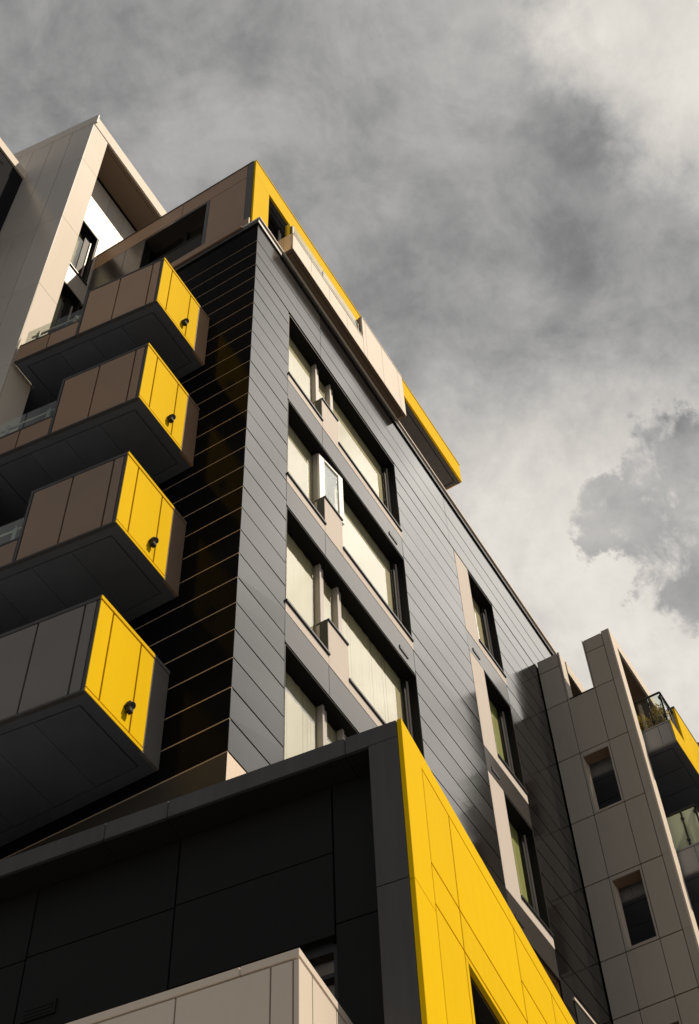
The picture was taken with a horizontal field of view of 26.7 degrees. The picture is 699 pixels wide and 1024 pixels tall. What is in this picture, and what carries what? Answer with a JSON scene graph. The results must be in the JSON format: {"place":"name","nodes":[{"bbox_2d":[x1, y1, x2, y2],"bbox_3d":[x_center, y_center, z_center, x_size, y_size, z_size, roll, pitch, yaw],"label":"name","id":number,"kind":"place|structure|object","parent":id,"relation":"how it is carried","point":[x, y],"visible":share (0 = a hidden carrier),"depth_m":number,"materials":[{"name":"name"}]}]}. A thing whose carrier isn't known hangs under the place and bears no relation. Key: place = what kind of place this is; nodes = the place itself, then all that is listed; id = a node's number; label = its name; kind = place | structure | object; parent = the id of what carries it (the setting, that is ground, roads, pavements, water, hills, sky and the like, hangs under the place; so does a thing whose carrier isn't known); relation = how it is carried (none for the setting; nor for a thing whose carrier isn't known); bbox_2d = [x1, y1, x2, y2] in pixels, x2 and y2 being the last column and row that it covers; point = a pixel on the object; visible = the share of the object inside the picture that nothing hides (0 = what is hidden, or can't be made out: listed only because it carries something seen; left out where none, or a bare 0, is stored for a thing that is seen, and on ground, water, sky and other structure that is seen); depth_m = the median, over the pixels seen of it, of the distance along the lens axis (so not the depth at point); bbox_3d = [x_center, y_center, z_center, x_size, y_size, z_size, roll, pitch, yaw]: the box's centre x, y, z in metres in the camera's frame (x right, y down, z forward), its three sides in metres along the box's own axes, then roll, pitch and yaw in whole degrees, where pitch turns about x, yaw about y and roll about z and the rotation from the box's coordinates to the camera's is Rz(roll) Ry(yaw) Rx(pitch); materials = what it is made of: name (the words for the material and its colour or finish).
{"place":"outdoors","nodes":[
{"label":"outdoors","id":0,"kind":"place"},
{"bbox_2d":[0,0,698,742],"label":"sky","id":1,"kind":"structure","parent":0,"point":[505,193],"materials":[{"name":"grey"}]},
{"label":"pavement","id":2,"kind":"structure","parent":0,"visible":0},
{"bbox_2d":[0,115,166,436],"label":"apartment building","id":3,"kind":"structure","parent":2,"relation":"on","point":[76,200],"depth_m":29.20,"materials":[{"name":"beige concrete"}]},
{"bbox_2d":[48,281,80,332],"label":"window","id":4,"kind":"structure","parent":3,"relation":"in","point":[71,306],"depth_m":28.23,"materials":[{"name":"black glass"}]},
{"bbox_2d":[70,220,98,285],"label":"window","id":5,"kind":"structure","parent":3,"relation":"in","point":[82,268],"depth_m":30.36,"materials":[{"name":"black glass"}]},
{"bbox_2d":[0,718,574,1023],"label":"podium building","id":6,"kind":"structure","parent":2,"relation":"on","point":[349,880],"depth_m":11.95,"materials":[{"name":"black metal"}]},
{"bbox_2d":[303,942,337,1001],"bbox_3d":[-0.605,5.631,8.221,1.520,7.528,0.135,-21,-58,12],"label":"window","id":7,"kind":"structure","parent":6,"relation":"in","point":[323,958],"depth_m":11.14,"materials":[{"name":"black glass"}]},
{"bbox_2d":[470,976,499,1023],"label":"window","id":8,"kind":"structure","parent":6,"relation":"in","point":[483,1014],"depth_m":11.74,"materials":[{"name":"black glass"}]},
{"bbox_2d":[0,160,613,1023],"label":"apartment block","id":9,"kind":"structure","parent":2,"relation":"on","point":[238,536],"depth_m":21.13,"materials":[{"name":"metal"}]},
{"bbox_2d":[283,643,357,759],"bbox_3d":[0.018,3.575,17.896,0.463,2.249,3.664,-27,-60,15],"label":"window","id":10,"kind":"structure","parent":9,"relation":"in","point":[303,695],"depth_m":18.09,"materials":[{"name":"beige glass"}]},
{"bbox_2d":[288,314,401,531],"bbox_3d":[-0.249,-1.445,25.481,0.463,2.249,3.664,-27,-60,15],"label":"window","id":11,"kind":"structure","parent":9,"relation":"in","point":[306,369],"depth_m":26.10,"materials":[{"name":"beige glass"}]},
{"bbox_2d":[286,400,413,641],"bbox_3d":[-0.160,0.232,22.947,0.463,2.249,3.664,-27,-60,15],"label":"window","id":12,"kind":"structure","parent":9,"relation":"in","point":[309,466],"depth_m":23.44,"materials":[{"name":"beige glass"}]},
{"bbox_2d":[285,507,423,757],"bbox_3d":[-0.071,1.904,20.422,0.463,2.249,3.664,-27,-60,15],"label":"window","id":13,"kind":"structure","parent":9,"relation":"in","point":[317,594],"depth_m":20.94,"materials":[{"name":"beige glass"}]},
{"bbox_2d":[467,571,506,677],"bbox_3d":[2.501,2.155,27.960,0.263,2.249,1.059,-27,-60,15],"label":"window","id":14,"kind":"structure","parent":9,"relation":"in","point":[483,611],"depth_m":28.57,"materials":[{"name":"black glass"}]},
{"bbox_2d":[484,671,527,794],"bbox_3d":[2.590,3.832,25.426,0.263,2.249,1.059,-27,-60,15],"label":"window","id":15,"kind":"structure","parent":9,"relation":"in","point":[502,721],"depth_m":25.97,"materials":[{"name":"black glass"}]},
{"bbox_2d":[504,793,553,937],"bbox_3d":[2.679,5.503,22.900,0.263,2.249,1.059,-27,-60,15],"label":"window","id":16,"kind":"structure","parent":9,"relation":"in","point":[523,843],"depth_m":23.37,"materials":[{"name":"black glass"}]},
{"bbox_2d":[573,997,595,1023],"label":"window","id":17,"kind":"structure","parent":9,"relation":"in","point":[583,1017],"depth_m":21.70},
{"bbox_2d":[537,628,698,1023],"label":"panelled tower","id":18,"kind":"structure","parent":2,"relation":"on","point":[631,790],"depth_m":25.82,"materials":[{"name":"grey concrete"}]},
{"bbox_2d":[637,712,651,731],"bbox_3d":[5.630,4.258,28.122,0.460,1.169,0.466,-27,-60,15],"label":"potted shrub","id":19,"kind":"object","parent":18,"relation":"on","point":[644,725],"visible":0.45,"depth_m":28.25,"materials":[{"name":"green plant"}]},
{"bbox_2d":[650,703,672,724],"bbox_3d":[5.963,4.050,28.043,0.433,1.250,0.446,-3,-56,0],"label":"potted shrub","id":20,"kind":"object","parent":18,"relation":"on","point":[659,719],"visible":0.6,"depth_m":28.19,"materials":[{"name":"green plant"}]}
]}

